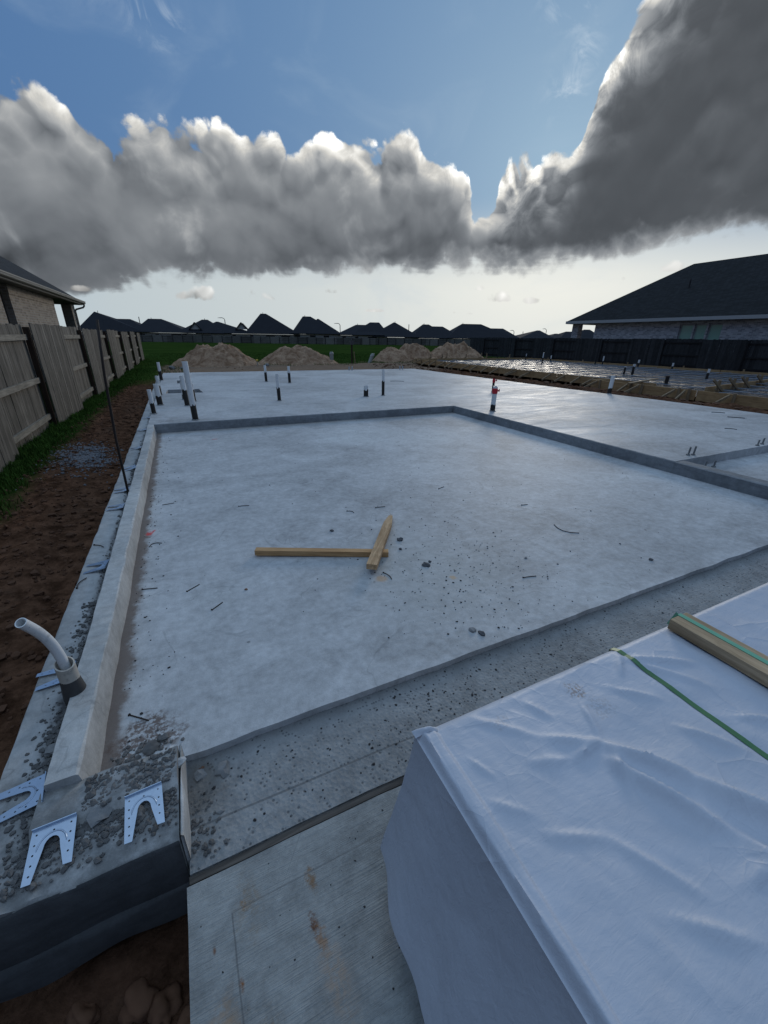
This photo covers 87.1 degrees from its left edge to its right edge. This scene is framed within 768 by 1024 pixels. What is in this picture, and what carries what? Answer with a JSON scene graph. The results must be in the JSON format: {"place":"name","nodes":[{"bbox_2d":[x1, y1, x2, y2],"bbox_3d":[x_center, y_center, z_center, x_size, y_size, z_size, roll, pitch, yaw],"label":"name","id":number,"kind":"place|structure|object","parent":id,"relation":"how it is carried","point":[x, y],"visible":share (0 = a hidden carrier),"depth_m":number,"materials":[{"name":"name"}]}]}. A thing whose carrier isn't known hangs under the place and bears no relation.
{"place":"outdoors","nodes":[
{"label":"outdoors","id":0,"kind":"place"},
{"bbox_2d":[0,256,88,376],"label":"brick house","id":1,"kind":"structure","parent":0,"point":[26,297],"depth_m":15.83,"materials":[{"name":"beige brick"}]},
{"bbox_2d":[0,367,157,520],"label":"grass","id":2,"kind":"structure","parent":0,"point":[44,438],"depth_m":6.46,"materials":[{"name":"green plant"}]},
{"bbox_2d":[111,353,425,385],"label":"grass","id":3,"kind":"structure","parent":0,"point":[257,357],"depth_m":29.81,"materials":[{"name":"green plant"}]},
{"bbox_2d":[187,776,424,1023],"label":"driveway","id":4,"kind":"structure","parent":0,"point":[245,936],"depth_m":1.07,"materials":[{"name":"concrete"}]},
{"bbox_2d":[200,559,750,989],"bbox_3d":[1.443,0.727,2.003,4.354,0.021,0.837,-10,25,-24],"label":"debris","id":5,"kind":"object","parent":4,"relation":"on","point":[264,813],"visible":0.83,"depth_m":1.70,"materials":[{"name":"grey concrete"}]},
{"bbox_2d":[380,583,767,1023],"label":"wrapped bundle","id":6,"kind":"object","parent":4,"relation":"on","point":[586,842],"visible":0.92,"depth_m":0.84,"materials":[{"name":"white plastic"}]},
{"bbox_2d":[667,613,767,686],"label":"lumber piece","id":7,"kind":"object","parent":6,"relation":"on","point":[738,659],"visible":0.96,"depth_m":1.26,"materials":[{"name":"beige wood"}]},
{"bbox_2d":[0,341,767,1023],"bbox_3d":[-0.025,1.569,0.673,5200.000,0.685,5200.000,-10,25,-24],"label":"ground","id":8,"kind":"structure","parent":0,"point":[158,957],"depth_m":3.07,"materials":[{"name":"brown soil"}]},
{"bbox_2d":[15,440,123,489],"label":"gravel","id":9,"kind":"structure","parent":8,"relation":"on","point":[77,457],"depth_m":5.73,"materials":[{"name":"grey gravel"}]},
{"bbox_2d":[0,323,143,473],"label":"wood fence","id":10,"kind":"object","parent":8,"relation":"on","point":[64,362],"visible":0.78,"depth_m":7.56,"materials":[{"name":"brown wood"}]},
{"bbox_2d":[64,1001,100,1023],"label":"rock","id":11,"kind":"object","parent":8,"relation":"on","point":[80,1012],"visible":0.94,"depth_m":1.22,"materials":[{"name":"brown stone"}]},
{"bbox_2d":[78,310,155,334],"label":"house","id":12,"kind":"structure","parent":8,"relation":"on","point":[106,322],"depth_m":112.92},
{"bbox_2d":[117,977,159,1023],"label":"rock","id":13,"kind":"object","parent":8,"relation":"on","point":[140,993],"visible":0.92,"depth_m":1.24,"materials":[{"name":"brown stone"}]},
{"bbox_2d":[132,319,188,334],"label":"house","id":14,"kind":"structure","parent":8,"relation":"on","point":[161,327],"depth_m":114.81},
{"bbox_2d":[147,981,182,1023],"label":"rock","id":15,"kind":"object","parent":8,"relation":"on","point":[167,1003],"visible":0.97,"depth_m":1.25,"materials":[{"name":"stone"}]},
{"bbox_2d":[177,1003,189,1023],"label":"rock","id":16,"kind":"object","parent":8,"relation":"on","point":[184,1017],"visible":0.23,"depth_m":1.22,"materials":[{"name":"brown stone"}]},
{"bbox_2d":[178,318,246,335],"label":"house","id":17,"kind":"structure","parent":8,"relation":"on","point":[205,327],"depth_m":117.14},
{"bbox_2d":[171,343,260,366],"bbox_3d":[-10.147,-9.650,24.717,6.375,1.353,4.750,-10,25,-24],"label":"sand pile","id":18,"kind":"object","parent":8,"relation":"on","point":[218,355],"visible":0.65,"depth_m":23.71,"materials":[{"name":"beige sand"}]},
{"bbox_2d":[235,312,295,336],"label":"house","id":19,"kind":"structure","parent":8,"relation":"on","point":[265,325],"depth_m":118.92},
{"bbox_2d":[82,334,469,345],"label":"wood fence","id":20,"kind":"object","parent":8,"relation":"on","point":[269,339],"visible":0.59,"depth_m":108.79,"materials":[{"name":"brown wood"}]},
{"bbox_2d":[164,365,412,372],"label":"gravel","id":21,"kind":"structure","parent":8,"relation":"on","point":[278,370],"depth_m":22.77,"materials":[{"name":"gravel"}]},
{"bbox_2d":[259,345,338,365],"bbox_3d":[-5.846,-10.622,27.252,6.875,1.224,4.500,-10,25,-24],"label":"sand pile","id":22,"kind":"object","parent":8,"relation":"on","point":[297,355],"visible":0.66,"depth_m":26.29,"materials":[{"name":"beige sand"}]},
{"bbox_2d":[291,316,339,337],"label":"house","id":23,"kind":"structure","parent":8,"relation":"on","point":[307,326],"depth_m":121.00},
{"bbox_2d":[350,336,353,362],"bbox_3d":[-2.205,-11.104,27.820,0.260,1.801,0.160,-10,25,-24],"label":"utility post","id":24,"kind":"object","parent":8,"relation":"on","point":[351,343],"visible":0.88,"depth_m":27.75,"materials":[{"name":"metal"}]},
{"bbox_2d":[336,322,388,337],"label":"house","id":25,"kind":"structure","parent":8,"relation":"on","point":[369,330],"depth_m":123.51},
{"bbox_2d":[368,353,373,362],"bbox_3d":[-0.922,-10.685,28.210,0.537,0.720,0.283,-10,25,-24],"label":"utility pedestal","id":26,"kind":"object","parent":8,"relation":"on","point":[371,358],"visible":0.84,"depth_m":28.11,"materials":[{"name":"grey plastic"}]},
{"bbox_2d":[0,369,767,1002],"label":"house foundation","id":27,"kind":"object","parent":8,"relation":"on","point":[282,655],"visible":0.91,"depth_m":2.50,"materials":[{"name":"concrete"}]},
{"bbox_2d":[0,771,46,822],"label":"brick tie","id":28,"kind":"object","parent":27,"relation":"on","point":[34,786],"visible":1,"depth_m":1.24,"materials":[{"name":"metal"}]},
{"bbox_2d":[20,812,76,887],"bbox_3d":[-0.915,0.922,1.109,0.107,0.011,0.139,-11,32,-25],"label":"brick tie","id":29,"kind":"object","parent":27,"relation":"on","point":[63,827],"visible":1,"depth_m":1.13,"materials":[{"name":"metal"}]},
{"bbox_2d":[44,743,55,755],"bbox_3d":[-1.135,0.809,1.382,0.051,0.018,0.043,-10,25,-24],"label":"concrete chunk","id":30,"kind":"object","parent":27,"relation":"on","point":[49,749],"visible":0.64,"depth_m":1.37,"materials":[{"name":"grey concrete"}]},
{"bbox_2d":[15,618,85,705],"bbox_3d":[-1.190,0.548,1.475,0.083,0.475,0.145,-6,24,-15],"label":"bent conduit","id":31,"kind":"object","parent":27,"relation":"attached to","point":[71,682],"visible":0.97,"depth_m":1.51,"materials":[{"name":"plastic"}]},
{"bbox_2d":[35,661,76,690],"bbox_3d":[-1.362,0.677,1.670,0.139,0.012,0.107,-13,27,-25],"label":"brick tie","id":32,"kind":"object","parent":27,"relation":"on","point":[52,682],"visible":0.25,"depth_m":1.65,"materials":[{"name":"metal"}]},
{"bbox_2d":[0,439,178,902],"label":"debris","id":33,"kind":"object","parent":27,"relation":"on","point":[118,814],"visible":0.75,"depth_m":1.21,"materials":[{"name":"concrete"}]},
{"bbox_2d":[83,558,109,573],"bbox_3d":[-1.753,0.329,2.458,0.139,0.011,0.107,-16,29,-9],"label":"brick tie","id":34,"kind":"object","parent":27,"relation":"on","point":[104,563],"visible":1,"depth_m":2.46,"materials":[{"name":"metal"}]},
{"bbox_2d":[85,806,112,827],"bbox_3d":[-0.850,0.897,1.198,0.070,0.019,0.071,2,23,3],"label":"concrete chunk","id":35,"kind":"object","parent":27,"relation":"on","point":[95,816],"visible":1,"depth_m":1.19,"materials":[{"name":"grey concrete"}]},
{"bbox_2d":[95,319,128,494],"bbox_3d":[-2.207,-0.776,3.311,0.102,1.451,0.022,-4,24,-11],"label":"rebar rod","id":36,"kind":"object","parent":27,"relation":"on","point":[109,401],"visible":0.84,"depth_m":3.26,"materials":[{"name":"black metal"}]},
{"bbox_2d":[106,502,125,510],"bbox_3d":[-2.205,-0.045,3.315,0.138,0.011,0.107,-13,26,-16],"label":"brick tie","id":37,"kind":"object","parent":27,"relation":"on","point":[121,505],"visible":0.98,"depth_m":3.32,"materials":[{"name":"metal"}]},
{"bbox_2d":[114,485,130,492],"bbox_3d":[-2.392,-0.206,3.684,0.138,0.011,0.107,-15,28,-21],"label":"brick tie","id":38,"kind":"object","parent":27,"relation":"on","point":[121,490],"visible":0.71,"depth_m":3.70,"materials":[{"name":"metal"}]},
{"bbox_2d":[121,464,135,470],"bbox_3d":[-2.698,-0.470,4.284,0.107,0.011,0.139,20,38,37],"label":"brick tie","id":39,"kind":"object","parent":27,"relation":"on","point":[134,466],"visible":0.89,"depth_m":4.30,"materials":[{"name":"metal"}]},
{"bbox_2d":[128,804,145,819],"bbox_3d":[-0.740,0.897,1.204,0.040,0.026,0.054,1,23,0],"label":"concrete chunk","id":40,"kind":"object","parent":27,"relation":"on","point":[141,808],"visible":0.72,"depth_m":1.21,"materials":[{"name":"grey concrete"}]},
{"bbox_2d":[128,713,148,720],"bbox_3d":[-0.974,0.817,1.605,0.095,0.012,0.012,7,24,14],"label":"bent nail","id":41,"kind":"object","parent":27,"relation":"on","point":[129,714],"visible":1,"depth_m":1.60,"materials":[{"name":"metal"}]},
{"bbox_2d":[124,781,164,844],"bbox_3d":[-0.708,0.883,1.192,0.102,0.011,0.132,-12,33,-27],"label":"brick tie","id":42,"kind":"object","parent":27,"relation":"on","point":[151,793],"visible":1,"depth_m":1.21,"materials":[{"name":"metal"}]},
{"bbox_2d":[142,739,159,755],"bbox_3d":[-0.854,0.860,1.483,0.049,0.030,0.061,3,23,4],"label":"concrete chunk","id":43,"kind":"object","parent":27,"relation":"on","point":[150,747],"visible":1,"depth_m":1.47,"materials":[{"name":"grey concrete"}]},
{"bbox_2d":[147,389,157,413],"bbox_3d":[-4.018,-1.896,6.995,0.106,0.430,0.106,-10,25,-24],"label":"drain pipe","id":44,"kind":"object","parent":27,"relation":"on","point":[151,402],"visible":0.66,"depth_m":6.97,"materials":[{"name":"white plastic"}]},
{"bbox_2d":[153,384,163,405],"bbox_3d":[-4.407,-2.282,7.894,0.136,0.420,0.136,-10,25,-24],"label":"drain pipe","id":45,"kind":"object","parent":27,"relation":"on","point":[158,395],"visible":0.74,"depth_m":7.86,"materials":[{"name":"white plastic"}]},
{"bbox_2d":[155,376,162,394],"bbox_3d":[-5.152,-2.882,9.239,0.108,0.440,0.108,-10,25,-24],"label":"drain pipe","id":46,"kind":"object","parent":27,"relation":"on","point":[157,380],"visible":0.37,"depth_m":9.18,"materials":[{"name":"white plastic"}]},
{"bbox_2d":[156,362,162,380],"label":"drain pipe","id":47,"kind":"object","parent":27,"relation":"on","point":[159,371],"visible":0.93,"depth_m":12.22,"materials":[{"name":"white plastic"}]},
{"bbox_2d":[157,732,168,741],"bbox_3d":[-0.833,0.849,1.523,0.038,0.019,0.034,-19,30,-38],"label":"concrete chunk","id":48,"kind":"object","parent":27,"relation":"on","point":[164,736],"visible":1,"depth_m":1.52,"materials":[{"name":"grey concrete"}]},
{"bbox_2d":[110,729,229,856],"bbox_3d":[-0.721,0.927,1.406,0.589,0.052,0.245,12,26,24],"label":"debris","id":49,"kind":"object","parent":27,"relation":"on","point":[119,761],"visible":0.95,"depth_m":1.35,"materials":[{"name":"concrete"}]},
{"bbox_2d":[178,756,185,767],"bbox_3d":[-0.691,0.842,1.364,0.037,0.016,0.038,14,27,29],"label":"concrete chunk","id":50,"kind":"object","parent":27,"relation":"on","point":[181,760],"visible":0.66,"depth_m":1.36,"materials":[{"name":"grey concrete"}]},
{"bbox_2d":[179,376,189,405],"bbox_3d":[-3.865,-2.341,7.848,0.124,0.580,0.124,-10,25,-24],"label":"drain pipe","id":51,"kind":"object","parent":27,"relation":"on","point":[184,391],"visible":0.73,"depth_m":7.81,"materials":[{"name":"white plastic"}]},
{"bbox_2d":[181,361,199,420],"bbox_3d":[-3.085,-1.916,6.456,0.126,0.920,0.126,-10,25,-24],"label":"drain pipe","id":52,"kind":"object","parent":27,"relation":"on","point":[193,408],"visible":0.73,"depth_m":6.42,"materials":[{"name":"white plastic"}]},
{"bbox_2d":[194,769,206,781],"bbox_3d":[-0.655,0.931,1.432,0.046,0.025,0.048,20,30,38],"label":"concrete chunk","id":53,"kind":"object","parent":27,"relation":"on","point":[200,774],"visible":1,"depth_m":1.43,"materials":[{"name":"grey concrete"}]},
{"bbox_2d":[215,806,224,813],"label":"concrete chunk","id":54,"kind":"object","parent":27,"relation":"on","point":[219,810],"visible":1,"depth_m":1.33,"materials":[{"name":"grey concrete"}]},
{"bbox_2d":[214,759,229,777],"bbox_3d":[-0.583,0.922,1.451,0.059,0.030,0.071,-10,25,-24],"label":"concrete chunk","id":55,"kind":"object","parent":27,"relation":"on","point":[222,769],"visible":1,"depth_m":1.44,"materials":[{"name":"grey concrete"}]},
{"bbox_2d":[263,365,267,381],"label":"drain pipe","id":56,"kind":"object","parent":27,"relation":"on","point":[265,374],"visible":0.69,"depth_m":12.32,"materials":[{"name":"white plastic"}]},
{"bbox_2d":[275,374,281,400],"bbox_3d":[-2.264,-2.659,8.661,0.108,0.570,0.108,-10,25,-24],"label":"drain pipe","id":57,"kind":"object","parent":27,"relation":"on","point":[278,387],"visible":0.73,"depth_m":8.64,"materials":[{"name":"white plastic"}]},
{"bbox_2d":[287,366,290,382],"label":"drain pipe","id":58,"kind":"object","parent":27,"relation":"on","point":[289,376],"visible":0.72,"depth_m":12.05,"materials":[{"name":"white plastic"}]},
{"bbox_2d":[255,547,387,556],"bbox_3d":[-0.430,0.281,2.818,0.922,0.049,0.052,0,23,-1],"label":"lumber piece","id":59,"kind":"object","parent":27,"relation":"on","point":[273,551],"visible":0.9,"depth_m":2.80,"materials":[{"name":"brown wood"}]},
{"bbox_2d":[363,385,368,396],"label":"drain pipe","id":60,"kind":"object","parent":27,"relation":"on","point":[365,390],"visible":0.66,"depth_m":9.49,"materials":[{"name":"white plastic"}]},
{"bbox_2d":[366,513,392,569],"bbox_3d":[-0.007,0.183,3.012,0.070,0.069,0.942,4,23,8],"label":"lumber piece","id":61,"kind":"object","parent":27,"relation":"on","point":[375,556],"visible":1,"depth_m":2.85,"materials":[{"name":"beige wood"}]},
{"bbox_2d":[381,369,384,395],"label":"drain pipe","id":62,"kind":"object","parent":27,"relation":"on","point":[383,380],"visible":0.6,"depth_m":9.67,"materials":[{"name":"white plastic"}]},
{"bbox_2d":[112,420,658,761],"bbox_3d":[0.218,-0.556,4.847,5.333,0.008,5.772,-10,25,-24],"label":"debris","id":63,"kind":"object","parent":27,"relation":"on","point":[141,713],"visible":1,"depth_m":2.55,"materials":[{"name":"grey concrete"}]},
{"bbox_2d":[422,562,429,567],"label":"concrete chunk","id":64,"kind":"object","parent":27,"relation":"on","point":[425,564],"visible":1,"depth_m":2.71,"materials":[{"name":"grey concrete"}]},
{"bbox_2d":[469,627,475,632],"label":"concrete chunk","id":65,"kind":"object","parent":27,"relation":"on","point":[472,629],"visible":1,"depth_m":2.11,"materials":[{"name":"grey concrete"}]},
{"bbox_2d":[489,386,499,411],"bbox_3d":[2.125,-2.173,7.792,0.139,0.490,0.140,14,26,28],"label":"drain pipe","id":66,"kind":"object","parent":27,"relation":"on","point":[495,390],"visible":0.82,"depth_m":7.75,"materials":[{"name":"white plastic"}]},
{"bbox_2d":[606,375,614,393],"bbox_3d":[6.035,-3.376,10.749,0.143,0.480,0.140,-10,25,-24],"label":"drain pipe","id":67,"kind":"object","parent":27,"relation":"on","point":[610,387],"visible":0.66,"depth_m":10.72,"materials":[{"name":"white plastic"}]},
{"bbox_2d":[372,322,420,338],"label":"house","id":68,"kind":"structure","parent":8,"relation":"on","point":[393,330],"depth_m":124.96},
{"bbox_2d":[364,343,436,362],"bbox_3d":[1.632,-12.567,31.857,7.750,1.416,4.750,-10,25,-24],"label":"sand pile","id":69,"kind":"object","parent":8,"relation":"on","point":[407,352],"visible":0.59,"depth_m":31.00,"materials":[{"name":"beige sand"}]},
{"bbox_2d":[404,324,462,338],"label":"house","id":70,"kind":"structure","parent":8,"relation":"on","point":[425,331],"depth_m":127.29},
{"bbox_2d":[431,341,483,357],"bbox_3d":[6.380,-14.539,36.362,8.750,1.622,5.000,-10,25,-24],"label":"sand pile","id":71,"kind":"object","parent":8,"relation":"on","point":[461,350],"visible":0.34,"depth_m":35.25,"materials":[{"name":"beige sand"}]},
{"bbox_2d":[447,324,518,339],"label":"house","id":72,"kind":"structure","parent":8,"relation":"on","point":[466,331],"depth_m":129.58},
{"bbox_2d":[515,330,554,338],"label":"house","id":73,"kind":"structure","parent":8,"relation":"on","point":[537,334],"depth_m":132.60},
{"bbox_2d":[550,334,560,337],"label":"house","id":74,"kind":"structure","parent":8,"relation":"on","point":[555,335],"depth_m":134.84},
{"bbox_2d":[559,330,593,338],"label":"house","id":75,"kind":"structure","parent":8,"relation":"on","point":[589,334],"depth_m":135.70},
{"bbox_2d":[406,353,767,409],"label":"timber formwork","id":76,"kind":"object","parent":8,"relation":"on","point":[710,394],"visible":0.83,"depth_m":15.20,"materials":[{"name":"brown wood"}]},
{"bbox_2d":[433,360,767,397],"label":"vapour barrier","id":77,"kind":"object","parent":76,"relation":"in","point":[627,373],"visible":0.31,"depth_m":19.99,"materials":[{"name":"plastic"}]},
{"bbox_2d":[459,360,506,360],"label":"tension cable","id":78,"kind":"object","parent":77,"relation":"on","point":[483,360],"visible":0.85,"depth_m":29.91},
{"bbox_2d":[492,362,529,362],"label":"tension cable","id":79,"kind":"object","parent":77,"relation":"on","point":[509,362],"visible":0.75,"depth_m":27.70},
{"bbox_2d":[481,364,575,365],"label":"tension cable","id":80,"kind":"object","parent":77,"relation":"on","point":[546,364],"visible":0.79,"depth_m":25.85,"materials":[{"name":"plastic"}]},
{"bbox_2d":[512,365,604,366],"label":"tension cable","id":81,"kind":"object","parent":77,"relation":"on","point":[546,366],"visible":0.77,"depth_m":24.08,"materials":[{"name":"black plastic"}]},
{"bbox_2d":[516,366,632,368],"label":"tension cable","id":82,"kind":"object","parent":77,"relation":"on","point":[568,367],"visible":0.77,"depth_m":23.32,"materials":[{"name":"black plastic"}]},
{"bbox_2d":[530,367,656,370],"bbox_3d":[11.690,-7.927,22.406,10.865,0.043,0.087,-10,25,-24],"label":"tension cable","id":83,"kind":"object","parent":77,"relation":"on","point":[583,369],"visible":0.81,"depth_m":21.93,"materials":[{"name":"plastic"}]},
{"bbox_2d":[442,360,767,390],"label":"tension cable","id":84,"kind":"object","parent":77,"relation":"on","point":[607,375],"visible":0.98,"depth_m":18.13,"materials":[{"name":"plastic"}]},
{"bbox_2d":[549,369,669,372],"bbox_3d":[12.238,-7.442,21.308,10.907,0.044,0.086,-10,25,-24],"label":"tension cable","id":85,"kind":"object","parent":77,"relation":"on","point":[603,371],"visible":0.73,"depth_m":20.73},
{"bbox_2d":[482,359,752,380],"bbox_3d":[13.515,-6.877,20.030,0.087,0.041,27.500,-10,25,-24],"label":"tension cable","id":86,"kind":"object","parent":77,"relation":"on","point":[629,371],"visible":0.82,"depth_m":21.08,"materials":[{"name":"black plastic"}]},
{"bbox_2d":[570,371,688,374],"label":"tension cable","id":87,"kind":"object","parent":77,"relation":"on","point":[619,373],"visible":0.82,"depth_m":19.45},
{"bbox_2d":[496,359,765,379],"bbox_3d":[14.735,-7.090,20.571,0.086,0.038,27.500,-10,25,-24],"label":"tension cable","id":88,"kind":"object","parent":77,"relation":"on","point":[640,370],"visible":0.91,"depth_m":21.74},
{"bbox_2d":[631,364,635,374],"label":"drain pipe","id":89,"kind":"object","parent":77,"relation":"on","point":[633,369],"visible":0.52,"depth_m":19.32,"materials":[{"name":"white plastic"}]},
{"bbox_2d":[509,359,765,377],"bbox_3d":[15.953,-7.302,21.111,0.086,0.037,27.500,-10,25,-24],"label":"tension cable","id":90,"kind":"object","parent":77,"relation":"on","point":[639,368],"visible":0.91,"depth_m":22.98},
{"bbox_2d":[523,359,760,375],"bbox_3d":[17.171,-7.514,21.651,0.086,0.034,27.500,-10,25,-24],"label":"tension cable","id":91,"kind":"object","parent":77,"relation":"on","point":[653,368],"visible":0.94,"depth_m":23.80,"materials":[{"name":"black plastic"}]},
{"bbox_2d":[664,376,669,383],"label":"drain pipe","id":92,"kind":"object","parent":77,"relation":"on","point":[666,381],"visible":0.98,"depth_m":15.01,"materials":[{"name":"black plastic"}]},
{"bbox_2d":[615,372,730,376],"bbox_3d":[13.335,-6.482,19.106,10.992,0.040,0.087,-10,25,-24],"label":"tension cable","id":93,"kind":"object","parent":77,"relation":"on","point":[655,375],"visible":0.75,"depth_m":18.67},
{"bbox_2d":[631,374,760,379],"bbox_3d":[13.882,-5.999,18.006,11.034,0.040,0.085,-10,25,-24],"label":"tension cable","id":94,"kind":"object","parent":77,"relation":"on","point":[690,377],"visible":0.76,"depth_m":17.90,"materials":[{"name":"plastic"}]},
{"bbox_2d":[704,369,710,380],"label":"drain pipe","id":95,"kind":"object","parent":77,"relation":"on","point":[707,374],"visible":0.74,"depth_m":17.13,"materials":[{"name":"white plastic"}]},
{"bbox_2d":[660,378,766,383],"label":"tension cable","id":96,"kind":"object","parent":77,"relation":"on","point":[710,380],"visible":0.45,"depth_m":16.40,"materials":[{"name":"plastic"}]},
{"bbox_2d":[721,389,767,392],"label":"tension cable","id":97,"kind":"object","parent":77,"relation":"on","point":[742,391],"visible":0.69,"depth_m":12.83,"materials":[{"name":"plastic"}]},
{"bbox_2d":[470,361,767,387],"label":"tension cable","id":98,"kind":"object","parent":76,"relation":"on","point":[621,374],"visible":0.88,"depth_m":18.59,"materials":[{"name":"plastic"}]},
{"bbox_2d":[479,360,767,384],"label":"tension cable","id":99,"kind":"object","parent":76,"relation":"on","point":[634,373],"visible":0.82,"depth_m":19.62,"materials":[{"name":"plastic"}]},
{"bbox_2d":[509,368,767,394],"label":"tension cable","id":100,"kind":"object","parent":76,"relation":"on","point":[683,386],"visible":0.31,"depth_m":14.12,"materials":[{"name":"plastic"}]},
{"bbox_2d":[470,337,767,372],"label":"wood fence","id":101,"kind":"object","parent":8,"relation":"on","point":[741,355],"visible":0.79,"depth_m":29.13,"materials":[{"name":"brown wood"}]},
{"bbox_2d":[566,254,767,357],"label":"brick house","id":102,"kind":"structure","parent":8,"relation":"on","point":[727,299],"depth_m":28.95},
{"bbox_2d":[678,324,693,338],"bbox_3d":[21.301,-12.264,28.634,0.080,1.870,0.900,-10,25,-24],"label":"window","id":103,"kind":"structure","parent":102,"relation":"in","point":[685,332],"depth_m":28.46,"materials":[{"name":"teal glass"}]},
{"bbox_2d":[693,324,706,338],"bbox_3d":[21.698,-11.929,27.868,0.080,1.870,0.750,-10,25,-24],"label":"window","id":104,"kind":"structure","parent":102,"relation":"in","point":[700,329],"depth_m":27.71,"materials":[{"name":"teal glass"}]},
{"bbox_2d":[706,324,722,339],"bbox_3d":[22.089,-11.600,27.115,0.080,1.870,0.830,-10,25,-24],"label":"window","id":105,"kind":"structure","parent":102,"relation":"in","point":[714,331],"depth_m":26.96,"materials":[{"name":"teal glass"}]},
{"bbox_2d":[0,0,767,338],"label":"sky","id":106,"kind":"structure","parent":0,"point":[519,166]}
]}

